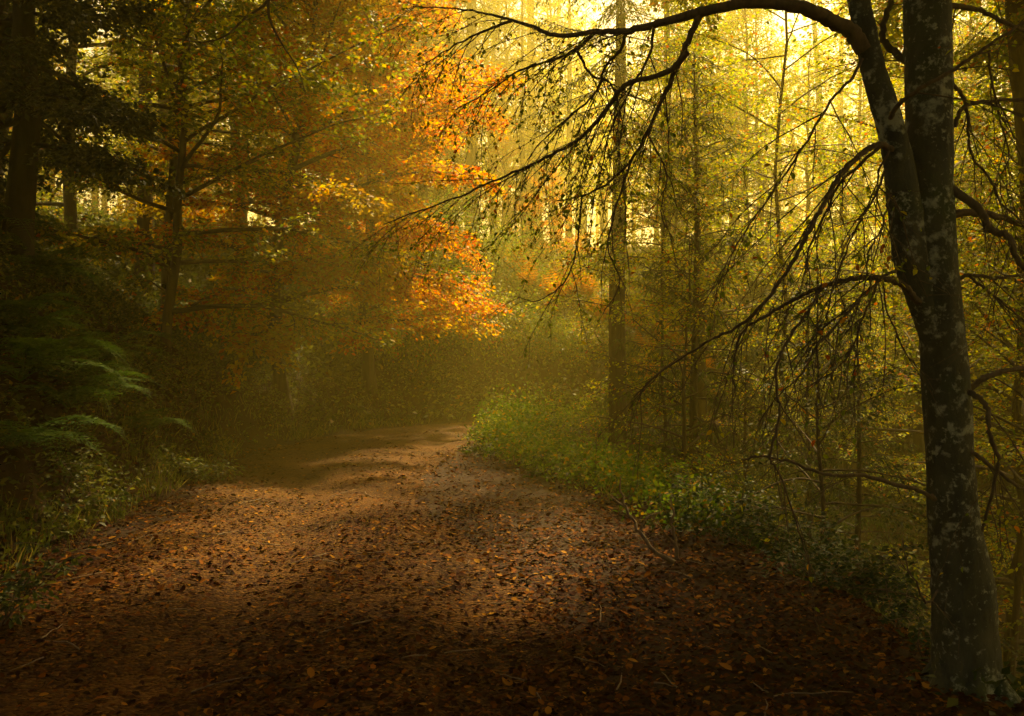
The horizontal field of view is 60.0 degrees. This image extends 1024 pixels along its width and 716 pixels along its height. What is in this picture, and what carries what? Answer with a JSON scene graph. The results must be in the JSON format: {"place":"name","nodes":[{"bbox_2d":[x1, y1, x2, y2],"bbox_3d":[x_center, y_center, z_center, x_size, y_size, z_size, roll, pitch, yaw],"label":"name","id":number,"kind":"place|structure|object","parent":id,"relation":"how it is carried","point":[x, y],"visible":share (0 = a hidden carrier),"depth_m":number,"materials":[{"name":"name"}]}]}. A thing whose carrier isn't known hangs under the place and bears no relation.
{"place":"outdoors","nodes":[
{"label":"outdoors","id":0,"kind":"place"},
{"bbox_2d":[0,410,1022,715],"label":"road","id":1,"kind":"structure","parent":0,"point":[226,596],"depth_m":5.64,"materials":[{"name":"soil"}]},
{"bbox_2d":[0,468,881,715],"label":"fallen twigs","id":2,"kind":"object","parent":1,"relation":"on","point":[75,646],"visible":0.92,"depth_m":5.87,"materials":[{"name":"wood"}]},
{"bbox_2d":[0,211,1023,715],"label":"ground","id":3,"kind":"structure","parent":0,"point":[24,465],"depth_m":10.06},
{"bbox_2d":[5,492,84,540],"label":"shrub","id":4,"kind":"object","parent":3,"relation":"on","point":[63,513],"visible":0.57,"depth_m":7.68,"materials":[{"name":"green plant"}]},
{"bbox_2d":[0,529,96,628],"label":"shrub","id":5,"kind":"object","parent":3,"relation":"on","point":[6,607],"visible":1,"depth_m":5.22,"materials":[{"name":"green plant"}]},
{"bbox_2d":[0,307,107,348],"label":"fern","id":6,"kind":"object","parent":3,"relation":"on","point":[37,326],"visible":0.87,"depth_m":9.39,"materials":[{"name":"green plant"}]},
{"bbox_2d":[0,230,109,284],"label":"fern","id":7,"kind":"object","parent":3,"relation":"on","point":[43,259],"visible":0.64,"depth_m":11.07,"materials":[{"name":"green plant"}]},
{"bbox_2d":[0,336,130,393],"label":"fern","id":8,"kind":"object","parent":3,"relation":"on","point":[19,342],"visible":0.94,"depth_m":8.75,"materials":[{"name":"green plant"}]},
{"bbox_2d":[0,326,130,378],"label":"fern","id":9,"kind":"object","parent":3,"relation":"on","point":[87,342],"visible":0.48,"depth_m":9.55,"materials":[{"name":"green plant"}]},
{"bbox_2d":[9,336,124,374],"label":"fern","id":10,"kind":"object","parent":3,"relation":"on","point":[97,340],"visible":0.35,"depth_m":9.44,"materials":[{"name":"green plant"}]},
{"bbox_2d":[0,414,134,472],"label":"fern","id":11,"kind":"object","parent":3,"relation":"on","point":[46,432],"visible":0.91,"depth_m":8.03,"materials":[{"name":"green plant"}]},
{"bbox_2d":[4,370,162,420],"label":"fern","id":12,"kind":"object","parent":3,"relation":"on","point":[82,390],"visible":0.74,"depth_m":9.39,"materials":[{"name":"green plant"}]},
{"bbox_2d":[37,360,143,397],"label":"fern","id":13,"kind":"object","parent":3,"relation":"on","point":[90,368],"visible":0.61,"depth_m":9.87,"materials":[{"name":"green plant"}]},
{"bbox_2d":[37,441,146,522],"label":"sapling","id":14,"kind":"object","parent":3,"relation":"on","point":[123,498],"visible":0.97,"depth_m":8.64,"materials":[{"name":"green plant"}]},
{"bbox_2d":[0,0,197,288],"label":"evergreen oak","id":15,"kind":"object","parent":3,"relation":"on","point":[24,61],"visible":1,"depth_m":10.67,"materials":[{"name":"green plant"}]},
{"bbox_2d":[61,330,183,370],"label":"fern","id":16,"kind":"object","parent":3,"relation":"on","point":[99,333],"visible":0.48,"depth_m":11.43,"materials":[{"name":"green plant"}]},
{"bbox_2d":[4,0,251,230],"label":"olive beech","id":17,"kind":"object","parent":3,"relation":"on","point":[68,204],"visible":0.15,"depth_m":20.94,"materials":[{"name":"green plant"}]},
{"bbox_2d":[116,407,192,432],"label":"fern","id":18,"kind":"object","parent":3,"relation":"on","point":[160,420],"visible":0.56,"depth_m":11.49,"materials":[{"name":"green plant"}]},
{"bbox_2d":[76,9,251,213],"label":"olive beech","id":19,"kind":"object","parent":3,"relation":"on","point":[109,87],"visible":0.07,"depth_m":35.43,"materials":[{"name":"green plant"}]},
{"bbox_2d":[80,31,258,219],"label":"olive beech","id":20,"kind":"object","parent":3,"relation":"on","point":[103,39],"visible":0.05,"depth_m":39.98,"materials":[{"name":"green plant"}]},
{"bbox_2d":[13,0,342,340],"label":"slender beech","id":21,"kind":"object","parent":3,"relation":"on","point":[168,219],"visible":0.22,"depth_m":16.39,"materials":[{"name":"green plant"}]},
{"bbox_2d":[116,0,263,292],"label":"fir tree","id":22,"kind":"object","parent":3,"relation":"on","point":[144,222],"visible":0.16,"depth_m":18.87,"materials":[{"name":"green plant"}]},
{"bbox_2d":[162,451,245,484],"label":"shrub","id":23,"kind":"object","parent":3,"relation":"on","point":[197,473],"visible":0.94,"depth_m":11.50,"materials":[{"name":"green plant"}]},
{"bbox_2d":[93,0,351,269],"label":"olive beech","id":24,"kind":"object","parent":3,"relation":"on","point":[154,80],"visible":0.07,"depth_m":23.91,"materials":[{"name":"green plant"}]},
{"bbox_2d":[0,0,488,364],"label":"young beech","id":25,"kind":"object","parent":3,"relation":"on","point":[182,79],"visible":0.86,"depth_m":13.96,"materials":[{"name":"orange plant"}]},
{"bbox_2d":[174,0,327,92],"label":"tall beech","id":26,"kind":"object","parent":3,"relation":"on","point":[253,13],"visible":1,"depth_m":7.90,"materials":[{"name":"green plant"}]},
{"bbox_2d":[0,195,518,559],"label":"undergrowth","id":27,"kind":"object","parent":3,"relation":"on","point":[122,303],"visible":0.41,"depth_m":13.54,"materials":[{"name":"green plant"}]},
{"bbox_2d":[60,0,526,414],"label":"orange beech","id":28,"kind":"object","parent":3,"relation":"on","point":[362,197],"visible":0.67,"depth_m":17.04,"materials":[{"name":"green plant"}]},
{"bbox_2d":[0,382,662,589],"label":"verge grass","id":29,"kind":"structure","parent":3,"relation":"on","point":[161,480],"depth_m":11.12,"materials":[{"name":"green plant"}]},
{"bbox_2d":[244,22,448,246],"bbox_3d":[-4.916,-7.387,28.927,6.677,9.562,6.488,0,0,37],"label":"rust beech","id":30,"kind":"object","parent":3,"relation":"on","point":[358,178],"visible":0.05,"depth_m":28.46,"materials":[{"name":"orange plant"}]},
{"bbox_2d":[303,282,420,369],"bbox_3d":[-3.730,-0.990,22.093,3.175,2.580,3.051,0,0,34],"label":"bush","id":31,"kind":"object","parent":3,"relation":"on","point":[355,315],"visible":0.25,"depth_m":21.53,"materials":[{"name":"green plant"}]},
{"bbox_2d":[254,0,530,396],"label":"orange beech","id":32,"kind":"object","parent":3,"relation":"on","point":[368,372],"visible":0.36,"depth_m":20.85,"materials":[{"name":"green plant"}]},
{"bbox_2d":[336,288,458,370],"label":"bush","id":33,"kind":"object","parent":3,"relation":"on","point":[396,353],"visible":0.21,"depth_m":22.22,"materials":[{"name":"green plant"}]},
{"bbox_2d":[306,0,494,226],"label":"golden beech","id":34,"kind":"object","parent":3,"relation":"on","point":[430,46],"visible":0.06,"depth_m":32.30,"materials":[{"name":"yellow plant"}]},
{"bbox_2d":[323,0,515,243],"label":"golden beech","id":35,"kind":"object","parent":3,"relation":"on","point":[443,38],"visible":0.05,"depth_m":36.08,"materials":[{"name":"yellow plant"}]},
{"bbox_2d":[335,0,514,252],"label":"larch tree","id":36,"kind":"object","parent":3,"relation":"on","point":[422,191],"visible":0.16,"depth_m":30.88,"materials":[{"name":"yellow plant"}]},
{"bbox_2d":[382,293,497,389],"bbox_3d":[-2.179,-0.644,23.092,3.816,2.939,3.233,0,0,-10],"label":"bush","id":37,"kind":"object","parent":3,"relation":"on","point":[425,348],"visible":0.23,"depth_m":22.53,"materials":[{"name":"green plant"}]},
{"bbox_2d":[394,185,496,287],"bbox_3d":[-2.264,-3.511,26.085,3.951,3.592,4.664,0,0,8],"label":"bush","id":38,"kind":"object","parent":3,"relation":"on","point":[468,215],"visible":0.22,"depth_m":25.88,"materials":[{"name":"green plant"}]},
{"bbox_2d":[430,124,500,248],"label":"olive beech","id":39,"kind":"object","parent":3,"relation":"on","point":[457,161],"visible":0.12,"depth_m":35.76,"materials":[{"name":"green plant"}]},
{"bbox_2d":[398,0,539,269],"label":"fir tree","id":40,"kind":"object","parent":3,"relation":"on","point":[471,159],"visible":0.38,"depth_m":32.89,"materials":[{"name":"yellow plant"}]},
{"bbox_2d":[428,267,521,363],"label":"bush","id":41,"kind":"object","parent":3,"relation":"on","point":[496,327],"visible":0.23,"depth_m":23.76,"materials":[{"name":"green plant"}]},
{"bbox_2d":[429,206,550,304],"bbox_3d":[-0.688,-2.860,27.040,4.664,3.592,3.951,0,0,44],"label":"bush","id":42,"kind":"object","parent":3,"relation":"on","point":[500,271],"visible":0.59,"depth_m":26.50,"materials":[{"name":"orange plant"}]},
{"bbox_2d":[453,133,543,257],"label":"rust beech","id":43,"kind":"object","parent":3,"relation":"on","point":[506,182],"visible":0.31,"depth_m":36.86,"materials":[{"name":"orange plant"}]},
{"bbox_2d":[432,0,567,233],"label":"golden beech","id":44,"kind":"object","parent":3,"relation":"on","point":[501,36],"visible":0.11,"depth_m":43.11,"materials":[{"name":"yellow plant"}]},
{"bbox_2d":[3,0,1015,246],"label":"forest","id":45,"kind":"object","parent":3,"relation":"on","point":[597,100],"depth_m":61.92,"materials":[{"name":"yellow plant"}]},
{"bbox_2d":[439,0,582,238],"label":"golden beech","id":46,"kind":"object","parent":3,"relation":"on","point":[507,11],"visible":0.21,"depth_m":42.75,"materials":[{"name":"yellow plant"}]},
{"bbox_2d":[464,281,558,379],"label":"bush","id":47,"kind":"object","parent":3,"relation":"on","point":[515,331],"visible":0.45,"depth_m":24.57,"materials":[{"name":"green plant"}]},
{"bbox_2d":[0,263,1023,715],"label":"leaf litter","id":48,"kind":"object","parent":3,"relation":"on","point":[704,707],"visible":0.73,"depth_m":5.39,"materials":[{"name":"brown plant"}]},
{"bbox_2d":[456,209,575,299],"bbox_3d":[0.211,-3.191,30.087,5.088,3.919,4.310,0,0,26],"label":"bush","id":49,"kind":"object","parent":3,"relation":"on","point":[541,259],"visible":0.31,"depth_m":29.45,"materials":[{"name":"green plant"}]},
{"bbox_2d":[35,180,1016,426],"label":"hillside undergrowth","id":50,"kind":"object","parent":3,"relation":"on","point":[90,210],"visible":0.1,"depth_m":24.36,"materials":[{"name":"green plant"}]},
{"bbox_2d":[484,0,573,250],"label":"larch tree","id":51,"kind":"object","parent":3,"relation":"on","point":[523,159],"visible":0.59,"depth_m":36.87,"materials":[{"name":"yellow plant"}]},
{"bbox_2d":[477,0,599,240],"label":"fir tree","id":52,"kind":"object","parent":3,"relation":"on","point":[533,2],"visible":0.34,"depth_m":45.80,"materials":[{"name":"yellow plant"}]},
{"bbox_2d":[497,59,584,246],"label":"golden beech","id":53,"kind":"object","parent":3,"relation":"on","point":[539,146],"visible":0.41,"depth_m":39.87,"materials":[{"name":"yellow plant"}]},
{"bbox_2d":[512,302,585,370],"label":"bush","id":54,"kind":"object","parent":3,"relation":"on","point":[552,337],"visible":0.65,"depth_m":25.11,"materials":[{"name":"green plant"}]},
{"bbox_2d":[495,430,612,463],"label":"bramble bush","id":55,"kind":"object","parent":3,"relation":"on","point":[528,455],"visible":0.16,"depth_m":13.47,"materials":[{"name":"green plant"}]},
{"bbox_2d":[482,0,628,241],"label":"golden beech","id":56,"kind":"object","parent":3,"relation":"on","point":[574,59],"visible":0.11,"depth_m":49.84,"materials":[{"name":"yellow plant"}]},
{"bbox_2d":[509,160,601,286],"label":"rust beech","id":57,"kind":"object","parent":3,"relation":"on","point":[561,237],"visible":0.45,"depth_m":30.79,"materials":[{"name":"orange plant"}]},
{"bbox_2d":[517,253,595,319],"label":"bush","id":58,"kind":"object","parent":3,"relation":"on","point":[545,293],"visible":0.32,"depth_m":28.18,"materials":[{"name":"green plant"}]},
{"bbox_2d":[525,0,612,241],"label":"larch tree","id":59,"kind":"object","parent":3,"relation":"on","point":[568,135],"visible":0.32,"depth_m":46.97,"materials":[{"name":"yellow plant"}]},
{"bbox_2d":[548,304,608,372],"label":"bush","id":60,"kind":"object","parent":3,"relation":"on","point":[582,356],"visible":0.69,"depth_m":25.84,"materials":[{"name":"green plant"}]},
{"bbox_2d":[561,271,647,330],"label":"bush","id":61,"kind":"object","parent":3,"relation":"on","point":[598,292],"visible":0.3,"depth_m":28.17,"materials":[{"name":"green plant"}]},
{"bbox_2d":[557,436,673,486],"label":"bramble bush","id":62,"kind":"object","parent":3,"relation":"on","point":[629,458],"visible":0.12,"depth_m":12.23,"materials":[{"name":"green plant"}]},
{"bbox_2d":[507,0,753,456],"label":"fir tree","id":63,"kind":"object","parent":3,"relation":"on","point":[621,14],"visible":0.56,"depth_m":18.20,"materials":[{"name":"yellow plant"}]},
{"bbox_2d":[611,477,675,563],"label":"dead branch","id":64,"kind":"object","parent":3,"relation":"on","point":[655,551],"visible":1,"depth_m":6.88,"materials":[{"name":"wood"}]},
{"bbox_2d":[462,370,843,557],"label":"verge plants","id":65,"kind":"object","parent":3,"relation":"on","point":[515,425],"visible":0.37,"depth_m":12.61,"materials":[{"name":"green plant"}]},
{"bbox_2d":[502,31,810,475],"bbox_3d":[2.720,-0.919,16.853,5.615,10.426,4.949,0,0,39],"label":"beech","id":66,"kind":"object","parent":3,"relation":"on","point":[661,311],"visible":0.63,"depth_m":16.76,"materials":[{"name":"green plant"}]},
{"bbox_2d":[594,0,730,338],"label":"fir tree","id":67,"kind":"object","parent":3,"relation":"on","point":[668,217],"visible":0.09,"depth_m":28.90,"materials":[{"name":"green plant"}]},
{"bbox_2d":[534,0,792,346],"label":"sparse beech","id":68,"kind":"object","parent":3,"relation":"on","point":[723,118],"visible":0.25,"depth_m":27.73,"materials":[{"name":"yellow plant"}]},
{"bbox_2d":[602,63,739,247],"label":"rust beech","id":69,"kind":"object","parent":3,"relation":"on","point":[642,209],"visible":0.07,"depth_m":46.64,"materials":[{"name":"orange plant"}]},
{"bbox_2d":[343,0,1023,706],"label":"beech tree","id":70,"kind":"object","parent":3,"relation":"on","point":[917,148],"visible":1,"depth_m":4.21,"materials":[{"name":"brown plant"}]},
{"bbox_2d":[570,205,800,539],"bbox_3d":[2.916,0.839,15.463,4.768,7.210,4.655,0,0,0],"label":"beech","id":71,"kind":"object","parent":3,"relation":"on","point":[683,437],"visible":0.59,"depth_m":15.56,"materials":[{"name":"green plant"}]},
{"bbox_2d":[566,0,833,437],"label":"golden beech","id":72,"kind":"object","parent":3,"relation":"on","point":[702,405],"visible":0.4,"depth_m":20.79,"materials":[{"name":"yellow plant"}]},
{"bbox_2d":[591,55,827,543],"bbox_3d":[3.458,-0.299,16.471,4.563,10.673,4.265,0,0,-17],"label":"spruce tree","id":73,"kind":"object","parent":3,"relation":"on","point":[693,418],"visible":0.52,"depth_m":16.37,"materials":[{"name":"green plant"}]},
{"bbox_2d":[621,459,803,538],"bbox_3d":[2.024,1.586,9.386,1.653,0.995,2.146,0,0,0],"label":"bramble bush","id":74,"kind":"object","parent":3,"relation":"on","point":[750,492],"visible":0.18,"depth_m":9.33,"materials":[{"name":"green plant"}]},
{"bbox_2d":[626,0,825,258],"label":"olive beech","id":75,"kind":"object","parent":3,"relation":"on","point":[750,120],"visible":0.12,"depth_m":39.28,"materials":[{"name":"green plant"}]},
{"bbox_2d":[637,0,839,311],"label":"olive beech","id":76,"kind":"object","parent":3,"relation":"on","point":[748,68],"visible":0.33,"depth_m":30.91,"materials":[{"name":"yellow plant"}]},
{"bbox_2d":[455,407,1023,714],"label":"slope undergrowth","id":77,"kind":"object","parent":3,"relation":"on","point":[1005,671],"visible":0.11,"depth_m":11.88,"materials":[{"name":"green plant"}]},
{"bbox_2d":[710,503,773,549],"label":"bush","id":78,"kind":"object","parent":3,"relation":"on","point":[757,518],"visible":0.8,"depth_m":7.61,"materials":[{"name":"green plant"}]},
{"bbox_2d":[696,319,799,550],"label":"spruce tree","id":79,"kind":"object","parent":3,"relation":"on","point":[746,429],"visible":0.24,"depth_m":15.51,"materials":[{"name":"green plant"}]},
{"bbox_2d":[679,9,824,263],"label":"golden beech","id":80,"kind":"object","parent":3,"relation":"on","point":[765,60],"visible":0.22,"depth_m":36.83,"materials":[{"name":"yellow plant"}]},
{"bbox_2d":[708,160,811,415],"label":"spruce tree","id":81,"kind":"object","parent":3,"relation":"on","point":[761,289],"visible":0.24,"depth_m":25.98,"materials":[{"name":"green plant"}]},
{"bbox_2d":[720,499,866,573],"bbox_3d":[2.396,1.683,8.004,1.716,0.932,1.616,0,0,0],"label":"bramble bush","id":82,"kind":"object","parent":3,"relation":"on","point":[770,546],"visible":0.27,"depth_m":7.68,"materials":[{"name":"green plant"}]},
{"bbox_2d":[610,0,984,545],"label":"sparse beech","id":83,"kind":"object","parent":3,"relation":"on","point":[781,99],"visible":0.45,"depth_m":18.05,"materials":[{"name":"yellow plant"}]},
{"bbox_2d":[721,32,886,347],"bbox_3d":[9.556,-5.317,28.643,5.097,10.735,5.372,0,0,21],"label":"golden beech","id":84,"kind":"object","parent":3,"relation":"on","point":[807,175],"visible":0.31,"depth_m":28.87,"materials":[{"name":"yellow plant"}]},
{"bbox_2d":[777,541,853,589],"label":"bush","id":85,"kind":"object","parent":3,"relation":"on","point":[822,582],"visible":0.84,"depth_m":6.18,"materials":[{"name":"green plant"}]},
{"bbox_2d":[752,277,896,599],"bbox_3d":[5.486,2.150,16.522,3.137,7.338,2.932,0,0,-15],"label":"spruce tree","id":86,"kind":"object","parent":3,"relation":"on","point":[810,497],"visible":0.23,"depth_m":16.45,"materials":[{"name":"green plant"}]},
{"bbox_2d":[635,0,1023,239],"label":"tall beech","id":87,"kind":"object","parent":3,"relation":"on","point":[1016,55],"visible":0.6,"depth_m":12.35,"materials":[{"name":"yellow plant"}]},
{"bbox_2d":[743,140,925,535],"bbox_3d":[7.420,-0.305,20.295,4.248,8.946,4.477,0,0,2],"label":"spruce tree","id":88,"kind":"object","parent":3,"relation":"on","point":[873,333],"visible":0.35,"depth_m":19.89,"materials":[{"name":"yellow plant"}]},
{"bbox_2d":[753,516,928,616],"bbox_3d":[2.364,1.522,6.268,1.146,0.720,1.449,0,0,0],"label":"bramble bush","id":89,"kind":"object","parent":3,"relation":"on","point":[857,579],"visible":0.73,"depth_m":6.18,"materials":[{"name":"green plant"}]},
{"bbox_2d":[777,117,908,413],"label":"spruce tree","id":90,"kind":"object","parent":3,"relation":"on","point":[844,199],"visible":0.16,"depth_m":26.89,"materials":[{"name":"green plant"}]},
{"bbox_2d":[786,1,904,274],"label":"olive beech","id":91,"kind":"object","parent":3,"relation":"on","point":[861,96],"visible":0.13,"depth_m":35.74,"materials":[{"name":"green plant"}]},
{"bbox_2d":[782,299,930,648],"bbox_3d":[4.895,2.367,12.469,2.738,6.404,2.559,0,0,0],"label":"spruce tree","id":92,"kind":"object","parent":3,"relation":"on","point":[856,525],"visible":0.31,"depth_m":12.48,"materials":[{"name":"green plant"}]},
{"bbox_2d":[711,244,1022,666],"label":"beech","id":93,"kind":"object","parent":3,"relation":"on","point":[890,508],"visible":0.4,"depth_m":11.12,"materials":[{"name":"green plant"}]},
{"bbox_2d":[736,0,1023,479],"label":"sparse beech","id":94,"kind":"object","parent":3,"relation":"on","point":[898,73],"visible":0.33,"depth_m":17.31,"materials":[{"name":"yellow plant"}]},
{"bbox_2d":[861,571,928,636],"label":"bush","id":95,"kind":"object","parent":3,"relation":"on","point":[894,616],"visible":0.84,"depth_m":5.31,"materials":[{"name":"green plant"}]},
{"bbox_2d":[814,0,1000,271],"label":"golden beech","id":96,"kind":"object","parent":3,"relation":"on","point":[877,140],"visible":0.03,"depth_m":33.22,"materials":[{"name":"yellow plant"}]},
{"bbox_2d":[803,4,1022,473],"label":"golden beech","id":97,"kind":"object","parent":3,"relation":"on","point":[917,440],"visible":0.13,"depth_m":21.89,"materials":[{"name":"yellow plant"}]},
{"bbox_2d":[899,603,930,663],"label":"bush","id":98,"kind":"object","parent":3,"relation":"on","point":[916,638],"visible":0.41,"depth_m":4.70,"materials":[{"name":"green plant"}]},
{"bbox_2d":[830,0,1004,65],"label":"tall beech","id":99,"kind":"object","parent":3,"relation":"on","point":[895,19],"visible":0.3,"depth_m":16.01,"materials":[{"name":"yellow plant"}]},
{"bbox_2d":[826,0,1017,412],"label":"olive beech","id":100,"kind":"object","parent":3,"relation":"on","point":[964,78],"visible":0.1,"depth_m":24.76,"materials":[{"name":"green plant"}]},
{"bbox_2d":[828,0,1023,683],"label":"sparse beech","id":101,"kind":"object","parent":3,"relation":"on","point":[1017,584],"visible":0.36,"depth_m":13.22,"materials":[{"name":"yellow plant"}]},
{"bbox_2d":[845,34,1023,697],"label":"olive beech","id":102,"kind":"object","parent":3,"relation":"on","point":[1007,605],"visible":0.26,"depth_m":14.62,"materials":[{"name":"green plant"}]},
{"bbox_2d":[865,0,1016,344],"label":"tree","id":103,"kind":"object","parent":3,"relation":"on","point":[974,20],"visible":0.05,"depth_m":29.44,"materials":[{"name":"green plant"}]},
{"bbox_2d":[891,5,1023,521],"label":"spruce tree","id":104,"kind":"object","parent":3,"relation":"on","point":[1008,485],"visible":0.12,"depth_m":20.91,"materials":[{"name":"green plant"}]},
{"bbox_2d":[953,6,1023,88],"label":"tall beech","id":105,"kind":"object","parent":3,"relation":"on","point":[1015,18],"visible":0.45,"depth_m":12.84,"materials":[{"name":"yellow plant"}]},
{"bbox_2d":[39,0,1018,246],"label":"sky","id":106,"kind":"structure","parent":0,"point":[781,22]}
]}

